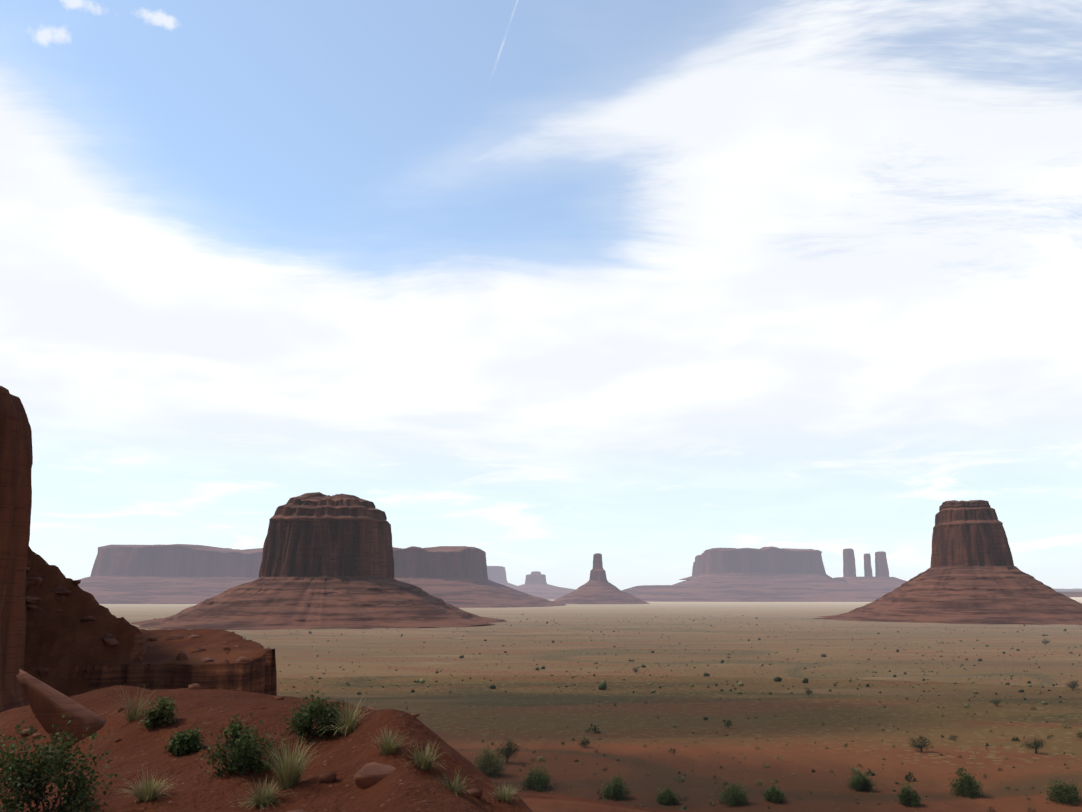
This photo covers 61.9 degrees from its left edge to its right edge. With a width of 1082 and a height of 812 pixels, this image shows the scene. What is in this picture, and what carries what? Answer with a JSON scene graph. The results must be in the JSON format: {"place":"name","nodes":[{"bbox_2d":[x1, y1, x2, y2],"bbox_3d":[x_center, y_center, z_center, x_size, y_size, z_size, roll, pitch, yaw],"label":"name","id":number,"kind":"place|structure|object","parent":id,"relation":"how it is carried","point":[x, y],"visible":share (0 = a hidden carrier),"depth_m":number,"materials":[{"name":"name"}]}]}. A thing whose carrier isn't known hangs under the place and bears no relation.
{"place":"outdoors","nodes":[
{"label":"outdoors","id":0,"kind":"place"},
{"bbox_2d":[0,547,1081,811],"bbox_3d":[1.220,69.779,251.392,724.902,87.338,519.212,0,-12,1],"label":"ground","id":1,"kind":"structure","parent":0,"point":[222,697],"depth_m":212.68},
{"bbox_2d":[0,386,32,712],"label":"rock cliff","id":2,"kind":"structure","parent":1,"relation":"on","point":[16,457],"depth_m":65.52,"materials":[{"name":"brown stone"}]},
{"bbox_2d":[16,669,105,748],"bbox_3d":[-5.581,3.786,10.803,1.427,1.239,0.501,0,-12,1],"label":"boulder","id":3,"kind":"object","parent":1,"relation":"on","point":[49,705],"visible":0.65,"depth_m":10.63,"materials":[{"name":"brown stone"}]},
{"bbox_2d":[0,689,122,811],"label":"shrub","id":4,"kind":"object","parent":1,"relation":"on","point":[15,785],"visible":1,"depth_m":7.14,"materials":[{"name":"green plant"}]},
{"bbox_2d":[98,684,159,720],"bbox_3d":[-4.671,3.429,10.477,0.763,0.442,1.007,-5,-13,24],"label":"grass tuft","id":5,"kind":"object","parent":1,"relation":"on","point":[135,714],"visible":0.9,"depth_m":10.45,"materials":[{"name":"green plant"}]},
{"bbox_2d":[115,770,182,802],"bbox_3d":[-3.340,3.224,7.678,0.616,0.288,0.568,8,-14,-35],"label":"grass tuft","id":6,"kind":"object","parent":1,"relation":"on","point":[148,792],"visible":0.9,"depth_m":7.66,"materials":[{"name":"green plant"}]},
{"bbox_2d":[138,695,177,728],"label":"shrub","id":7,"kind":"object","parent":1,"relation":"on","point":[157,715],"visible":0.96,"depth_m":10.00,"materials":[{"name":"green plant"}]},
{"bbox_2d":[164,723,204,756],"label":"shrub","id":8,"kind":"object","parent":1,"relation":"on","point":[182,744],"visible":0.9,"depth_m":9.17,"materials":[{"name":"green plant"}]},
{"bbox_2d":[197,712,287,780],"bbox_3d":[-2.772,3.193,8.491,0.754,0.567,0.865,0,-12,1],"label":"shrub","id":9,"kind":"object","parent":1,"relation":"on","point":[244,753],"visible":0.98,"depth_m":8.35,"materials":[{"name":"green plant"}]},
{"bbox_2d":[4,567,481,811],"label":"scattered rocks","id":10,"kind":"object","parent":1,"relation":"on","point":[368,775],"visible":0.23,"depth_m":71.84,"materials":[{"name":"brown stone"}]},
{"bbox_2d":[231,774,296,809],"bbox_3d":[-2.322,3.232,7.582,0.574,0.239,0.556,0,-12,1],"label":"grass tuft","id":11,"kind":"object","parent":1,"relation":"on","point":[263,796],"visible":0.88,"depth_m":7.56,"materials":[{"name":"green plant"}]},
{"bbox_2d":[254,734,318,789],"bbox_3d":[-2.203,3.106,7.905,0.736,0.460,0.786,0,-12,1],"label":"grass tuft","id":12,"kind":"object","parent":1,"relation":"on","point":[290,776],"visible":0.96,"depth_m":7.82,"materials":[{"name":"green plant"}]},
{"bbox_2d":[281,689,353,739],"bbox_3d":[-2.288,3.256,9.583,0.891,0.512,0.743,2,-12,-11],"label":"shrub","id":13,"kind":"object","parent":1,"relation":"on","point":[302,721],"visible":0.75,"depth_m":9.39,"materials":[{"name":"green plant"}]},
{"bbox_2d":[314,694,367,734],"bbox_3d":[-2.023,3.180,9.322,0.745,0.400,0.807,-10,-16,41],"label":"grass tuft","id":14,"kind":"object","parent":1,"relation":"on","point":[348,724],"visible":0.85,"depth_m":9.27,"materials":[{"name":"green plant"}]},
{"bbox_2d":[368,724,412,754],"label":"grass tuft","id":15,"kind":"object","parent":1,"relation":"on","point":[388,747],"visible":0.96,"depth_m":8.06,"materials":[{"name":"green plant"}]},
{"bbox_2d":[400,741,446,771],"bbox_3d":[-1.054,3.060,7.952,0.523,0.262,0.622,0,-12,1],"label":"grass tuft","id":16,"kind":"object","parent":1,"relation":"on","point":[422,762],"visible":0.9,"depth_m":7.90,"materials":[{"name":"green plant"}]},
{"bbox_2d":[437,769,473,795],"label":"grass tuft","id":17,"kind":"object","parent":1,"relation":"on","point":[454,786],"visible":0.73,"depth_m":7.61,"materials":[{"name":"green plant"}]},
{"bbox_2d":[467,736,511,777],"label":"shrub","id":18,"kind":"object","parent":1,"relation":"on","point":[488,763],"visible":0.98,"depth_m":218.97,"materials":[{"name":"green plant"}]},
{"bbox_2d":[489,780,520,802],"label":"grass tuft","id":19,"kind":"object","parent":1,"relation":"on","point":[504,795],"visible":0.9,"depth_m":8.07,"materials":[{"name":"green plant"}]},
{"bbox_2d":[493,735,524,762],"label":"juniper","id":20,"kind":"object","parent":1,"relation":"on","point":[509,749],"visible":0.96,"depth_m":235.54,"materials":[{"name":"green plant"}]},
{"bbox_2d":[514,761,554,791],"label":"shrub","id":21,"kind":"object","parent":1,"relation":"on","point":[536,781],"visible":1,"depth_m":204.68,"materials":[{"name":"green plant"}]},
{"bbox_2d":[576,737,590,747],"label":"shrub","id":22,"kind":"object","parent":1,"relation":"on","point":[583,743],"visible":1,"depth_m":259.86,"materials":[{"name":"green plant"}]},
{"bbox_2d":[599,773,629,800],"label":"shrub","id":23,"kind":"object","parent":1,"relation":"on","point":[616,790],"visible":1,"depth_m":195.21,"materials":[{"name":"green plant"}]},
{"bbox_2d":[655,787,678,805],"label":"shrub","id":24,"kind":"object","parent":1,"relation":"on","point":[667,797],"visible":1,"depth_m":189.60,"materials":[{"name":"green plant"}]},
{"bbox_2d":[371,691,1081,811],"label":"shrubs","id":25,"kind":"object","parent":1,"relation":"on","point":[953,737],"visible":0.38,"depth_m":239.70,"materials":[{"name":"green plant"}]},
{"bbox_2d":[723,719,733,727],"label":"shrub","id":26,"kind":"object","parent":1,"relation":"on","point":[728,723],"visible":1,"depth_m":296.59,"materials":[{"name":"green plant"}]},
{"bbox_2d":[715,772,749,807],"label":"shrub","id":27,"kind":"object","parent":1,"relation":"on","point":[735,796],"visible":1,"depth_m":189.41,"materials":[{"name":"green plant"}]},
{"bbox_2d":[763,784,785,803],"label":"shrub","id":28,"kind":"object","parent":1,"relation":"on","point":[774,794],"visible":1,"depth_m":191.92,"materials":[{"name":"green plant"}]},
{"bbox_2d":[844,769,877,791],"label":"shrub","id":29,"kind":"object","parent":1,"relation":"on","point":[861,781],"visible":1,"depth_m":202.50,"materials":[{"name":"green plant"}]},
{"bbox_2d":[897,781,926,807],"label":"shrub","id":30,"kind":"object","parent":1,"relation":"on","point":[907,797],"visible":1,"depth_m":188.50,"materials":[{"name":"green plant"}]},
{"bbox_2d":[909,734,931,751],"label":"juniper","id":31,"kind":"object","parent":1,"relation":"on","point":[916,745],"visible":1,"depth_m":252.64,"materials":[{"name":"green plant"}]},
{"bbox_2d":[947,767,988,798],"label":"shrub","id":32,"kind":"object","parent":1,"relation":"on","point":[966,785],"visible":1,"depth_m":197.54,"materials":[{"name":"green plant"}]},
{"bbox_2d":[991,699,999,705],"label":"shrub","id":33,"kind":"object","parent":1,"relation":"on","point":[995,702],"visible":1,"depth_m":353.94,"materials":[{"name":"green plant"}]},
{"bbox_2d":[1022,738,1048,752],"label":"juniper","id":34,"kind":"object","parent":1,"relation":"on","point":[1036,744],"visible":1,"depth_m":249.78,"materials":[{"name":"green plant"}]},
{"bbox_2d":[1039,770,1081,805],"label":"shrub","id":35,"kind":"object","parent":1,"relation":"on","point":[1066,795],"visible":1,"depth_m":191.82,"materials":[{"name":"green plant"}]},
{"bbox_2d":[0,0,1081,589],"label":"sky","id":36,"kind":"structure","parent":0,"point":[546,287],"materials":[{"name":"white"}]},
{"bbox_2d":[99,597,1081,687],"bbox_3d":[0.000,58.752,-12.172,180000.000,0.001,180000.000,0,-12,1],"label":"valley ground","id":37,"kind":"structure","parent":0,"point":[296,653],"depth_m":1048.28,"materials":[{"name":"beige sand"}]},
{"bbox_2d":[78,544,262,603],"bbox_3d":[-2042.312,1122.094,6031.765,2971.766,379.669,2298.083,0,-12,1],"label":"mesa","id":38,"kind":"structure","parent":37,"relation":"on","point":[163,574],"depth_m":5519.91,"materials":[{"name":"stone"}]},
{"bbox_2d":[131,492,506,629],"bbox_3d":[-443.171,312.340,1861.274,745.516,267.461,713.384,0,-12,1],"label":"butte","id":39,"kind":"object","parent":37,"relation":"on","point":[327,562],"visible":0.98,"depth_m":1743.27,"materials":[{"name":"brown stone"}]},
{"bbox_2d":[393,546,565,607],"bbox_3d":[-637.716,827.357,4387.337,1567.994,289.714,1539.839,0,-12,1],"label":"mesa","id":40,"kind":"structure","parent":37,"relation":"on","point":[456,576],"depth_m":4082.53,"materials":[{"name":"stone"}]},
{"bbox_2d":[487,566,516,586],"bbox_3d":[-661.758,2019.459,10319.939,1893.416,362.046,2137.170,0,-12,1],"label":"mesa","id":41,"kind":"structure","parent":37,"relation":"on","point":[496,574],"depth_m":10043.22,"materials":[{"name":"stone"}]},
{"bbox_2d":[510,571,575,599],"bbox_3d":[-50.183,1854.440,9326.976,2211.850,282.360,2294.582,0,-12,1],"label":"butte","id":42,"kind":"object","parent":37,"relation":"on","point":[536,584],"visible":0.52,"depth_m":8965.26,"materials":[{"name":"brown stone"}]},
{"bbox_2d":[553,553,649,603],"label":"rock spire","id":43,"kind":"structure","parent":37,"relation":"on","point":[597,588],"depth_m":4950.01,"materials":[{"name":"brown stone"}]},
{"bbox_2d":[130,613,1081,707],"bbox_3d":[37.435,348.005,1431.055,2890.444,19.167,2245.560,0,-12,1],"label":"valley shrubs","id":44,"kind":"object","parent":37,"relation":"on","point":[602,685],"visible":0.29,"depth_m":736.65,"materials":[{"name":"green plant"}]},
{"bbox_2d":[621,585,895,601],"bbox_3d":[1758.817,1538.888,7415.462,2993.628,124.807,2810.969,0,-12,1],"label":"talus slope","id":45,"kind":"structure","parent":37,"relation":"on","point":[704,593],"depth_m":6380.53,"materials":[{"name":"brown stone"}]},
{"bbox_2d":[679,562,696,579],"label":"mesa","id":46,"kind":"structure","parent":45,"relation":"on","point":[691,577],"depth_m":7393.76,"materials":[{"name":"stone"}]},
{"bbox_2d":[673,546,850,587],"bbox_3d":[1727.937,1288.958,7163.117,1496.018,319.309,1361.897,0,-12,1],"label":"mesa","id":47,"kind":"structure","parent":45,"relation":"on","point":[769,567],"depth_m":6782.91,"materials":[{"name":"stone"}]},
{"bbox_2d":[834,577,906,587],"bbox_3d":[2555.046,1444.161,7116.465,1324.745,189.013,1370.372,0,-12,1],"label":"rock mound","id":48,"kind":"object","parent":37,"relation":"on","point":[894,582],"visible":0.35,"depth_m":6841.34,"materials":[{"name":"brown stone"}]},
{"bbox_2d":[843,548,855,576],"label":"pillar","id":49,"kind":"structure","parent":48,"relation":"on","point":[849,568],"depth_m":7060.26,"materials":[{"name":"stone"}]},
{"bbox_2d":[864,553,872,576],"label":"pillar","id":50,"kind":"structure","parent":48,"relation":"on","point":[867,566],"depth_m":7070.87,"materials":[{"name":"stone"}]},
{"bbox_2d":[875,551,888,576],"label":"pillar","id":51,"kind":"structure","parent":48,"relation":"on","point":[881,568],"depth_m":7048.12,"materials":[{"name":"stone"}]},
{"bbox_2d":[813,500,1081,624],"bbox_3d":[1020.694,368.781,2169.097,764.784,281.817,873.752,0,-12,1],"label":"butte","id":52,"kind":"object","parent":37,"relation":"on","point":[972,574],"visible":0.98,"depth_m":1997.90,"materials":[{"name":"brown stone"}]},
{"bbox_2d":[1052,588,1081,591],"bbox_3d":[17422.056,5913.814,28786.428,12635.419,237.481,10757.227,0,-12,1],"label":"mesa","id":53,"kind":"structure","parent":37,"relation":"on","point":[1069,590],"depth_m":26018.25,"materials":[{"name":"brown stone"}]},
{"bbox_2d":[1059,592,1081,596],"bbox_3d":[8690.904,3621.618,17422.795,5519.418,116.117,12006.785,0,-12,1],"label":"talus slope","id":54,"kind":"structure","parent":37,"relation":"on","point":[1073,594],"depth_m":13295.14,"materials":[{"name":"brown stone"}]},
{"bbox_2d":[1063,680,1081,689],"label":"shrub","id":55,"kind":"object","parent":37,"relation":"on","point":[1074,685],"visible":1,"depth_m":412.72,"materials":[{"name":"green plant"}]}
]}

